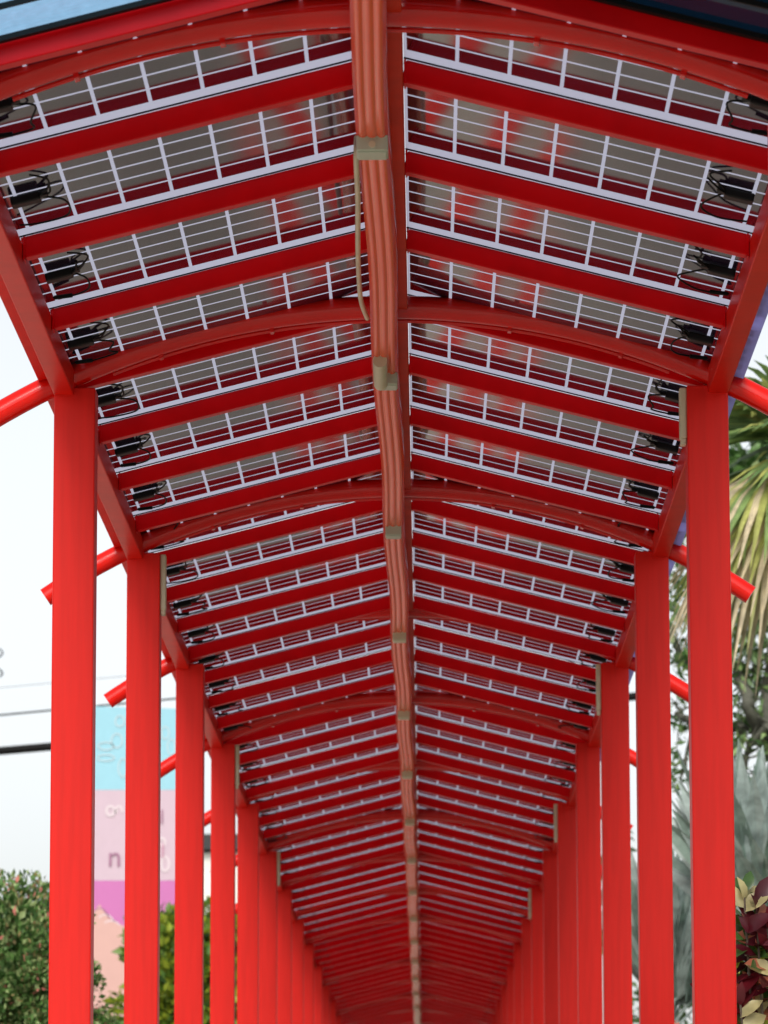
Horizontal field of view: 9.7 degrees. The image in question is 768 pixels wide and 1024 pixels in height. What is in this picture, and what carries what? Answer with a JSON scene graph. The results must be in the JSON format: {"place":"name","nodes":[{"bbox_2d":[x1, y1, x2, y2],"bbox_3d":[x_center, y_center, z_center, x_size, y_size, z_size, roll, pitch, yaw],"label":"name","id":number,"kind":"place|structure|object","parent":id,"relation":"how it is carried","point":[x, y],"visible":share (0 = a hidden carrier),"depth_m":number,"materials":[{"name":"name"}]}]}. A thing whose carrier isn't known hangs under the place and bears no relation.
{"place":"outdoors","nodes":[
{"label":"outdoors","id":0,"kind":"place"},
{"bbox_2d":[1,652,376,687],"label":"power cable","id":1,"kind":"object","parent":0,"point":[48,683],"visible":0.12,"depth_m":76.54,"materials":[{"name":"black rubber"}]},
{"bbox_2d":[0,661,570,715],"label":"power cable","id":2,"kind":"object","parent":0,"point":[96,705],"visible":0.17,"depth_m":76.46,"materials":[{"name":"black rubber"}]},
{"bbox_2d":[0,692,635,754],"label":"power cable","id":3,"kind":"object","parent":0,"point":[27,748],"visible":0.09,"depth_m":76.32,"materials":[{"name":"black rubber"}]},
{"bbox_2d":[0,0,767,1023],"label":"sky","id":4,"kind":"structure","parent":0,"point":[26,441],"materials":[{"name":"white"}]},
{"label":"pavement","id":5,"kind":"structure","parent":0,"visible":0},
{"bbox_2d":[0,868,123,1023],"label":"tree","id":6,"kind":"object","parent":5,"relation":"on","point":[24,957],"visible":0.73,"depth_m":35.46,"materials":[{"name":"green plant"}]},
{"bbox_2d":[93,706,175,1016],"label":"billboard","id":7,"kind":"object","parent":5,"relation":"on","point":[110,776],"visible":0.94,"depth_m":62.09,"materials":[{"name":"metal"}]},
{"bbox_2d":[101,896,236,1023],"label":"leafy tree","id":8,"kind":"object","parent":5,"relation":"on","point":[167,947],"visible":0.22,"depth_m":57.27,"materials":[{"name":"green plant"}]},
{"bbox_2d":[204,834,236,914],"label":"white building","id":9,"kind":"structure","parent":5,"relation":"on","point":[207,864],"depth_m":104.99,"materials":[{"name":"white paint"}]},
{"bbox_2d":[0,0,767,1023],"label":"canopy walkway","id":10,"kind":"structure","parent":5,"relation":"on","point":[580,886],"depth_m":21.30,"materials":[{"name":"red paint"}]},
{"bbox_2d":[0,0,172,43],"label":"glass pane","id":11,"kind":"object","parent":10,"relation":"on","point":[73,21],"visible":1,"depth_m":12.88,"materials":[{"name":"blue glass"}]},
{"bbox_2d":[160,554,166,615],"bbox_3d":[-1.066,0.355,21.854,0.028,0.295,0.060,0,-9,0],"label":"cable cover","id":12,"kind":"object","parent":10,"relation":"attached to","point":[163,571],"visible":1,"depth_m":21.83,"materials":[{"name":"beige plastic"}]},
{"bbox_2d":[0,0,351,149],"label":"solar panel","id":13,"kind":"object","parent":10,"relation":"on","point":[132,90],"visible":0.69,"depth_m":13.87,"materials":[{"name":"grey glass"}]},
{"bbox_2d":[0,89,355,238],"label":"solar panel","id":14,"kind":"object","parent":10,"relation":"on","point":[178,165],"visible":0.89,"depth_m":14.89,"materials":[{"name":"grey glass"}]},
{"bbox_2d":[20,179,364,309],"bbox_3d":[-0.702,-0.942,15.946,1.347,0.048,1.203,-14,-9,-2],"label":"solar panel","id":15,"kind":"object","parent":10,"relation":"on","point":[184,248],"visible":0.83,"depth_m":16.10,"materials":[{"name":"grey glass"}]},
{"bbox_2d":[49,252,369,364],"bbox_3d":[-0.691,-0.753,17.140,1.347,0.048,1.203,-14,-9,-2],"label":"solar panel","id":16,"kind":"object","parent":10,"relation":"on","point":[90,341],"visible":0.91,"depth_m":17.23,"materials":[{"name":"grey glass"}]},
{"bbox_2d":[95,323,370,425],"bbox_3d":[-0.681,-0.563,18.333,1.347,0.048,1.203,-14,-9,-2],"label":"solar panel","id":17,"kind":"object","parent":10,"relation":"on","point":[228,373],"visible":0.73,"depth_m":18.53,"materials":[{"name":"grey glass"}]},
{"bbox_2d":[235,745,238,788],"bbox_3d":[-0.987,1.714,30.417,0.028,0.295,0.060,0,-9,0],"label":"cable cover","id":18,"kind":"object","parent":10,"relation":"attached to","point":[236,766],"visible":1,"depth_m":30.39,"materials":[{"name":"beige plastic"}]},
{"bbox_2d":[104,376,374,473],"bbox_3d":[-0.670,-0.375,19.527,1.347,0.048,1.203,-14,-9,-2],"label":"solar panel","id":19,"kind":"object","parent":10,"relation":"on","point":[240,425],"visible":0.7,"depth_m":19.74,"materials":[{"name":"grey glass"}]},
{"bbox_2d":[116,426,379,515],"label":"solar panel","id":20,"kind":"object","parent":10,"relation":"on","point":[250,472],"visible":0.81,"depth_m":20.94,"materials":[{"name":"grey glass"}]},
{"bbox_2d":[134,471,381,552],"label":"solar panel","id":21,"kind":"object","parent":10,"relation":"on","point":[249,523],"visible":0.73,"depth_m":22.35,"materials":[{"name":"grey glass"}]},
{"bbox_2d":[166,507,382,586],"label":"solar panel","id":22,"kind":"object","parent":10,"relation":"on","point":[274,549],"visible":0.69,"depth_m":23.36,"materials":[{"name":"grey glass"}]},
{"bbox_2d":[166,539,385,618],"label":"solar panel","id":23,"kind":"object","parent":10,"relation":"on","point":[278,583],"visible":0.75,"depth_m":24.56,"materials":[{"name":"grey glass"}]},
{"bbox_2d":[277,851,279,885],"bbox_3d":[-0.909,3.073,38.981,0.028,0.295,0.060,0,-9,0],"label":"cable cover","id":24,"kind":"object","parent":10,"relation":"attached to","point":[278,868],"visible":1,"depth_m":38.95,"materials":[{"name":"beige plastic"}]},
{"bbox_2d":[176,565,389,646],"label":"solar panel","id":25,"kind":"object","parent":10,"relation":"on","point":[275,616],"visible":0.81,"depth_m":25.77,"materials":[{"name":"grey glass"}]},
{"bbox_2d":[187,597,389,670],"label":"solar panel","id":26,"kind":"object","parent":10,"relation":"on","point":[273,646],"visible":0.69,"depth_m":27.00,"materials":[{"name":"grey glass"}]},
{"bbox_2d":[205,623,390,695],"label":"solar panel","id":27,"kind":"object","parent":10,"relation":"on","point":[228,684],"visible":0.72,"depth_m":28.19,"materials":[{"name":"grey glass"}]},
{"bbox_2d":[207,651,393,716],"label":"solar panel","id":28,"kind":"object","parent":10,"relation":"on","point":[303,689],"visible":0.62,"depth_m":29.38,"materials":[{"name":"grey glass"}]},
{"bbox_2d":[216,675,394,731],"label":"solar panel","id":29,"kind":"object","parent":10,"relation":"on","point":[234,727],"visible":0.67,"depth_m":30.38,"materials":[{"name":"grey glass"}]},
{"bbox_2d":[239,706,395,753],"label":"solar panel","id":30,"kind":"object","parent":10,"relation":"on","point":[305,732],"visible":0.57,"depth_m":31.82,"materials":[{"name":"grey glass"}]},
{"bbox_2d":[239,714,396,771],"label":"solar panel","id":31,"kind":"object","parent":10,"relation":"on","point":[314,749],"visible":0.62,"depth_m":33.02,"materials":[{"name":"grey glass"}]},
{"bbox_2d":[243,732,398,787],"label":"solar panel","id":32,"kind":"object","parent":10,"relation":"on","point":[302,770],"visible":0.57,"depth_m":34.22,"materials":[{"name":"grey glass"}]},
{"bbox_2d":[245,749,397,802],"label":"solar panel","id":33,"kind":"object","parent":10,"relation":"on","point":[311,785],"visible":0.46,"depth_m":35.47,"materials":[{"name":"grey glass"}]},
{"bbox_2d":[251,771,399,816],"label":"solar panel","id":34,"kind":"object","parent":10,"relation":"on","point":[326,796],"visible":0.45,"depth_m":36.64,"materials":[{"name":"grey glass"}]},
{"bbox_2d":[260,781,400,829],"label":"solar panel","id":35,"kind":"object","parent":10,"relation":"on","point":[322,812],"visible":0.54,"depth_m":37.84,"materials":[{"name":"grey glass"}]},
{"bbox_2d":[262,795,401,841],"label":"solar panel","id":36,"kind":"object","parent":10,"relation":"on","point":[397,806],"visible":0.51,"depth_m":38.93,"materials":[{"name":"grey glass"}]},
{"bbox_2d":[272,808,401,852],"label":"solar panel","id":37,"kind":"object","parent":10,"relation":"on","point":[284,849],"visible":0.32,"depth_m":40.27,"materials":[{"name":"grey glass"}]},
{"bbox_2d":[280,823,402,863],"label":"solar panel","id":38,"kind":"object","parent":10,"relation":"on","point":[285,861],"visible":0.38,"depth_m":41.47,"materials":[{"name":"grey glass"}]},
{"bbox_2d":[280,843,402,882],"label":"solar panel","id":39,"kind":"object","parent":10,"relation":"on","point":[339,869],"visible":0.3,"depth_m":43.67,"materials":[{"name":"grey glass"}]},
{"bbox_2d":[280,832,403,874],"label":"solar panel","id":40,"kind":"object","parent":10,"relation":"on","point":[334,859],"visible":0.31,"depth_m":42.68,"materials":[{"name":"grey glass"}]},
{"bbox_2d":[292,862,404,892],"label":"solar panel","id":41,"kind":"object","parent":10,"relation":"on","point":[296,891],"visible":0.29,"depth_m":45.10,"materials":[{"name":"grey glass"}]},
{"bbox_2d":[292,864,404,901],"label":"solar panel","id":42,"kind":"object","parent":10,"relation":"on","point":[299,900],"visible":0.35,"depth_m":46.29,"materials":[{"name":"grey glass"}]},
{"bbox_2d":[294,881,405,909],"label":"solar panel","id":43,"kind":"object","parent":10,"relation":"on","point":[302,908],"visible":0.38,"depth_m":47.49,"materials":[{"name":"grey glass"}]},
{"bbox_2d":[299,882,404,917],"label":"solar panel","id":44,"kind":"object","parent":10,"relation":"on","point":[340,906],"visible":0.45,"depth_m":48.72,"materials":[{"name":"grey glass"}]},
{"bbox_2d":[298,895,406,924],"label":"solar panel","id":45,"kind":"object","parent":10,"relation":"on","point":[350,912],"visible":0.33,"depth_m":49.92,"materials":[{"name":"grey glass"}]},
{"bbox_2d":[304,899,405,932],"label":"solar panel","id":46,"kind":"object","parent":10,"relation":"on","point":[347,921],"visible":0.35,"depth_m":51.12,"materials":[{"name":"grey glass"}]},
{"bbox_2d":[314,922,401,945],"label":"solar panel","id":47,"kind":"object","parent":10,"relation":"on","point":[347,936],"visible":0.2,"depth_m":53.52,"materials":[{"name":"grey glass"}]},
{"bbox_2d":[353,135,369,320],"bbox_3d":[-0.087,-0.948,15.911,0.044,0.108,2.892,0,-9,0],"label":"flexible conduit","id":48,"kind":"object","parent":10,"relation":"attached to","point":[358,233],"visible":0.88,"depth_m":15.62,"materials":[{"name":"beige plastic"}]},
{"bbox_2d":[356,135,387,159],"bbox_3d":[-0.037,-1.148,14.264,0.100,0.055,0.126,0,-9,0],"label":"ceiling junction box","id":49,"kind":"object","parent":10,"relation":"attached to","point":[369,148],"visible":1,"depth_m":14.21,"materials":[{"name":"grey plastic"}]},
{"bbox_2d":[373,356,397,390],"bbox_3d":[0.006,-0.541,18.011,0.095,0.089,0.483,0,-9,0],"label":"ceiling junction box","id":50,"kind":"object","parent":10,"relation":"attached to","point":[383,380],"visible":1,"depth_m":17.95,"materials":[{"name":"grey plastic"}]},
{"bbox_2d":[385,525,400,538],"bbox_3d":[0.046,0.098,22.117,0.078,0.055,0.120,0,-9,0],"label":"ceiling junction box","id":51,"kind":"object","parent":10,"relation":"attached to","point":[391,532],"visible":1,"depth_m":22.06,"materials":[{"name":"grey plastic"}]},
{"bbox_2d":[393,632,405,642],"bbox_3d":[0.089,0.721,26.042,0.078,0.055,0.120,0,-9,0],"label":"ceiling junction box","id":52,"kind":"object","parent":10,"relation":"attached to","point":[399,637],"visible":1,"depth_m":25.98,"materials":[{"name":"beige plastic"}]},
{"bbox_2d":[398,710,409,719],"bbox_3d":[0.132,1.344,29.967,0.078,0.055,0.120,0,-9,0],"label":"ceiling junction box","id":53,"kind":"object","parent":10,"relation":"attached to","point":[403,715],"visible":1,"depth_m":29.91,"materials":[{"name":"beige plastic"}]},
{"bbox_2d":[402,771,412,778],"bbox_3d":[0.174,1.967,33.892,0.078,0.055,0.120,0,-9,0],"label":"ceiling junction box","id":54,"kind":"object","parent":10,"relation":"attached to","point":[407,775],"visible":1,"depth_m":33.83,"materials":[{"name":"beige plastic"}]},
{"bbox_2d":[405,818,413,825],"bbox_3d":[0.215,2.590,37.816,0.078,0.055,0.120,0,-9,0],"label":"ceiling junction box","id":55,"kind":"object","parent":10,"relation":"attached to","point":[409,822],"visible":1,"depth_m":37.76,"materials":[{"name":"beige plastic"}]},
{"bbox_2d":[407,857,415,863],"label":"ceiling junction box","id":56,"kind":"object","parent":10,"relation":"attached to","point":[411,860],"visible":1,"depth_m":41.68,"materials":[{"name":"beige plastic"}]},
{"bbox_2d":[409,890,415,894],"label":"ceiling junction box","id":57,"kind":"object","parent":10,"relation":"attached to","point":[412,892],"visible":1,"depth_m":45.61,"materials":[{"name":"beige plastic"}]},
{"bbox_2d":[410,917,416,921],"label":"ceiling junction box","id":58,"kind":"object","parent":10,"relation":"attached to","point":[413,919],"visible":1,"depth_m":49.53,"materials":[{"name":"beige plastic"}]},
{"bbox_2d":[423,922,513,951],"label":"solar panel","id":59,"kind":"object","parent":10,"relation":"on","point":[474,934],"visible":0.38,"depth_m":53.60,"materials":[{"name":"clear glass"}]},
{"bbox_2d":[419,895,521,924],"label":"solar panel","id":60,"kind":"object","parent":10,"relation":"on","point":[475,912],"visible":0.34,"depth_m":49.91,"materials":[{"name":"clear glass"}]},
{"bbox_2d":[420,900,520,931],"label":"solar panel","id":61,"kind":"object","parent":10,"relation":"on","point":[473,919],"visible":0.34,"depth_m":51.10,"materials":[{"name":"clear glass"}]},
{"bbox_2d":[419,862,527,891],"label":"solar panel","id":62,"kind":"object","parent":10,"relation":"on","point":[526,890],"visible":0.3,"depth_m":45.09,"materials":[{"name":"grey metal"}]},
{"bbox_2d":[419,872,527,900],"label":"solar panel","id":63,"kind":"object","parent":10,"relation":"on","point":[524,899],"visible":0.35,"depth_m":46.30,"materials":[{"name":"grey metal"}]},
{"bbox_2d":[419,873,528,909],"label":"solar panel","id":64,"kind":"object","parent":10,"relation":"on","point":[476,895],"visible":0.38,"depth_m":47.49,"materials":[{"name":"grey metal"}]},
{"bbox_2d":[421,882,527,917],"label":"solar panel","id":65,"kind":"object","parent":10,"relation":"on","point":[487,907],"visible":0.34,"depth_m":48.71,"materials":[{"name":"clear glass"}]},
{"bbox_2d":[419,843,539,881],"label":"solar panel","id":66,"kind":"object","parent":10,"relation":"on","point":[480,868],"visible":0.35,"depth_m":43.91,"materials":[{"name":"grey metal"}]},
{"bbox_2d":[418,820,542,862],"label":"solar panel","id":67,"kind":"object","parent":10,"relation":"on","point":[484,847],"visible":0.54,"depth_m":41.46,"materials":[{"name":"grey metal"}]},
{"bbox_2d":[418,841,542,873],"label":"solar panel","id":68,"kind":"object","parent":10,"relation":"on","point":[484,858],"visible":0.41,"depth_m":42.68,"materials":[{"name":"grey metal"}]},
{"bbox_2d":[420,820,546,851],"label":"solar panel","id":69,"kind":"object","parent":10,"relation":"on","point":[489,836],"visible":0.31,"depth_m":40.27,"materials":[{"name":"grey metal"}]},
{"bbox_2d":[417,776,553,814],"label":"solar panel","id":70,"kind":"object","parent":10,"relation":"on","point":[494,797],"visible":0.39,"depth_m":36.64,"materials":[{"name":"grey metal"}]},
{"bbox_2d":[417,781,553,827],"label":"solar panel","id":71,"kind":"object","parent":10,"relation":"on","point":[544,824],"visible":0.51,"depth_m":37.85,"materials":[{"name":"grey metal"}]},
{"bbox_2d":[417,794,553,840],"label":"solar panel","id":72,"kind":"object","parent":10,"relation":"on","point":[422,806],"visible":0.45,"depth_m":38.92,"materials":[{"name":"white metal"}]},
{"bbox_2d":[416,749,569,802],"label":"solar panel","id":73,"kind":"object","parent":10,"relation":"on","point":[502,784],"visible":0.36,"depth_m":35.46,"materials":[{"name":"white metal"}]},
{"bbox_2d":[416,706,575,752],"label":"solar panel","id":74,"kind":"object","parent":10,"relation":"on","point":[560,745],"visible":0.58,"depth_m":31.81,"materials":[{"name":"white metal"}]},
{"bbox_2d":[416,714,575,771],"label":"solar panel","id":75,"kind":"object","parent":10,"relation":"on","point":[497,748],"visible":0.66,"depth_m":33.00,"materials":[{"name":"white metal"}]},
{"bbox_2d":[416,743,575,787],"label":"solar panel","id":76,"kind":"object","parent":10,"relation":"on","point":[514,770],"visible":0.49,"depth_m":34.22,"materials":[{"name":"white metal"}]},
{"bbox_2d":[415,684,593,729],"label":"solar panel","id":77,"kind":"object","parent":10,"relation":"on","point":[418,687],"visible":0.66,"depth_m":30.37,"materials":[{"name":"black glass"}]},
{"bbox_2d":[414,623,595,692],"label":"solar panel","id":78,"kind":"object","parent":10,"relation":"on","point":[502,664],"visible":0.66,"depth_m":28.18,"materials":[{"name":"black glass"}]},
{"bbox_2d":[414,649,595,715],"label":"solar panel","id":79,"kind":"object","parent":10,"relation":"on","point":[514,691],"visible":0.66,"depth_m":29.38,"materials":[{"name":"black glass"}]},
{"bbox_2d":[413,595,616,667],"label":"solar panel","id":80,"kind":"object","parent":10,"relation":"on","point":[534,645],"visible":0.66,"depth_m":26.99,"materials":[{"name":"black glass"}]},
{"bbox_2d":[413,565,625,644],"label":"solar panel","id":81,"kind":"object","parent":10,"relation":"on","point":[516,612],"visible":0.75,"depth_m":25.76,"materials":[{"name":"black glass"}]},
{"bbox_2d":[412,531,631,616],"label":"solar panel","id":82,"kind":"object","parent":10,"relation":"on","point":[523,583],"visible":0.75,"depth_m":24.55,"materials":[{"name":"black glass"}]},
{"bbox_2d":[412,511,639,585],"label":"solar panel","id":83,"kind":"object","parent":10,"relation":"on","point":[520,547],"visible":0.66,"depth_m":23.35,"materials":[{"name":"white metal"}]},
{"bbox_2d":[528,888,531,919],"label":"cable cover","id":84,"kind":"object","parent":10,"relation":"attached to","point":[529,902],"visible":1,"depth_m":43.22,"materials":[{"name":"beige plastic"}]},
{"bbox_2d":[411,453,659,550],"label":"solar panel","id":85,"kind":"object","parent":10,"relation":"on","point":[547,522],"visible":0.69,"depth_m":22.34,"materials":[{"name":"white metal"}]},
{"bbox_2d":[410,426,667,513],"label":"solar panel","id":86,"kind":"object","parent":10,"relation":"on","point":[538,470],"visible":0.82,"depth_m":20.94,"materials":[{"name":"grey glass"}]},
{"bbox_2d":[410,355,681,471],"bbox_3d":[0.758,-0.379,19.515,1.347,0.047,1.203,14,-9,3],"label":"solar panel","id":87,"kind":"object","parent":10,"relation":"on","point":[545,424],"visible":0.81,"depth_m":19.73,"materials":[{"name":"grey glass"}]},
{"bbox_2d":[409,323,686,420],"bbox_3d":[0.747,-0.569,18.321,1.347,0.047,1.203,14,-9,3],"label":"solar panel","id":88,"kind":"object","parent":10,"relation":"on","point":[548,370],"visible":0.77,"depth_m":18.53,"materials":[{"name":"grey glass"}]},
{"bbox_2d":[554,804,557,842],"bbox_3d":[1.317,2.386,34.680,0.028,0.295,0.060,0,-9,0],"label":"cable cover","id":89,"kind":"object","parent":10,"relation":"attached to","point":[555,822],"visible":1,"depth_m":34.65,"materials":[{"name":"beige plastic"}]},
{"bbox_2d":[407,252,720,361],"bbox_3d":[0.736,-0.758,17.128,1.347,0.047,1.203,14,-9,3],"label":"solar panel","id":90,"kind":"object","parent":10,"relation":"on","point":[431,276],"visible":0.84,"depth_m":17.23,"materials":[{"name":"white glass"}]},
{"bbox_2d":[406,176,751,306],"bbox_3d":[0.725,-0.947,15.933,1.347,0.047,1.203,14,-9,3],"label":"solar panel","id":91,"kind":"object","parent":10,"relation":"on","point":[577,243],"visible":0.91,"depth_m":16.09,"materials":[{"name":"grey glass"}]},
{"bbox_2d":[403,63,767,234],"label":"solar panel","id":92,"kind":"object","parent":10,"relation":"on","point":[587,163],"visible":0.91,"depth_m":14.89,"materials":[{"name":"grey glass"}]},
{"bbox_2d":[403,0,767,147],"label":"solar panel","id":93,"kind":"object","parent":10,"relation":"on","point":[625,87],"visible":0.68,"depth_m":13.86,"materials":[{"name":"white glass"}]},
{"bbox_2d":[596,664,600,715],"bbox_3d":[1.238,1.026,26.116,0.028,0.295,0.060,0,-9,0],"label":"cable cover","id":94,"kind":"object","parent":10,"relation":"attached to","point":[598,688],"visible":1,"depth_m":26.09,"materials":[{"name":"beige plastic"}]},
{"bbox_2d":[591,0,767,42],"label":"glass pane","id":95,"kind":"object","parent":10,"relation":"on","point":[748,19],"visible":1,"depth_m":12.82,"materials":[{"name":"blue glass"}]},
{"bbox_2d":[679,388,686,446],"bbox_3d":[1.160,-0.368,17.558,0.028,0.225,0.060,0,-9,0],"label":"cable cover","id":96,"kind":"object","parent":10,"relation":"attached to","point":[682,415],"visible":1,"depth_m":17.53,"materials":[{"name":"beige plastic"}]},
{"bbox_2d":[690,871,767,1023],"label":"croton shrub","id":97,"kind":"object","parent":5,"relation":"on","point":[751,900],"visible":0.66,"depth_m":18.21,"materials":[{"name":"red plant"}]},
{"label":"ground","id":98,"kind":"structure","parent":0,"visible":0},
{"bbox_2d":[601,831,692,1023],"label":"leafy tree","id":99,"kind":"object","parent":98,"relation":"on","point":[636,992],"visible":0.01,"depth_m":63.30,"materials":[{"name":"green plant"}]},
{"bbox_2d":[601,848,744,1023],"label":"fan palm","id":100,"kind":"object","parent":98,"relation":"on","point":[682,946],"visible":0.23,"depth_m":37.55,"materials":[{"name":"grey plant"}]},
{"bbox_2d":[669,538,767,791],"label":"branching tree","id":101,"kind":"object","parent":98,"relation":"on","point":[753,721],"visible":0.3,"depth_m":44.12,"materials":[{"name":"green plant"}]},
{"bbox_2d":[669,355,767,697],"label":"fan palm","id":102,"kind":"object","parent":98,"relation":"on","point":[748,487],"visible":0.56,"depth_m":32.82,"materials":[{"name":"green plant"}]},
{"bbox_2d":[671,738,767,914],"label":"fan palm","id":103,"kind":"object","parent":98,"relation":"on","point":[751,822],"visible":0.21,"depth_m":32.48,"materials":[{"name":"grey plant"}]},
{"bbox_2d":[729,440,767,474],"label":"leafy tree","id":104,"kind":"object","parent":98,"relation":"on","point":[736,453],"visible":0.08,"depth_m":52.08,"materials":[{"name":"green plant"}]}
]}

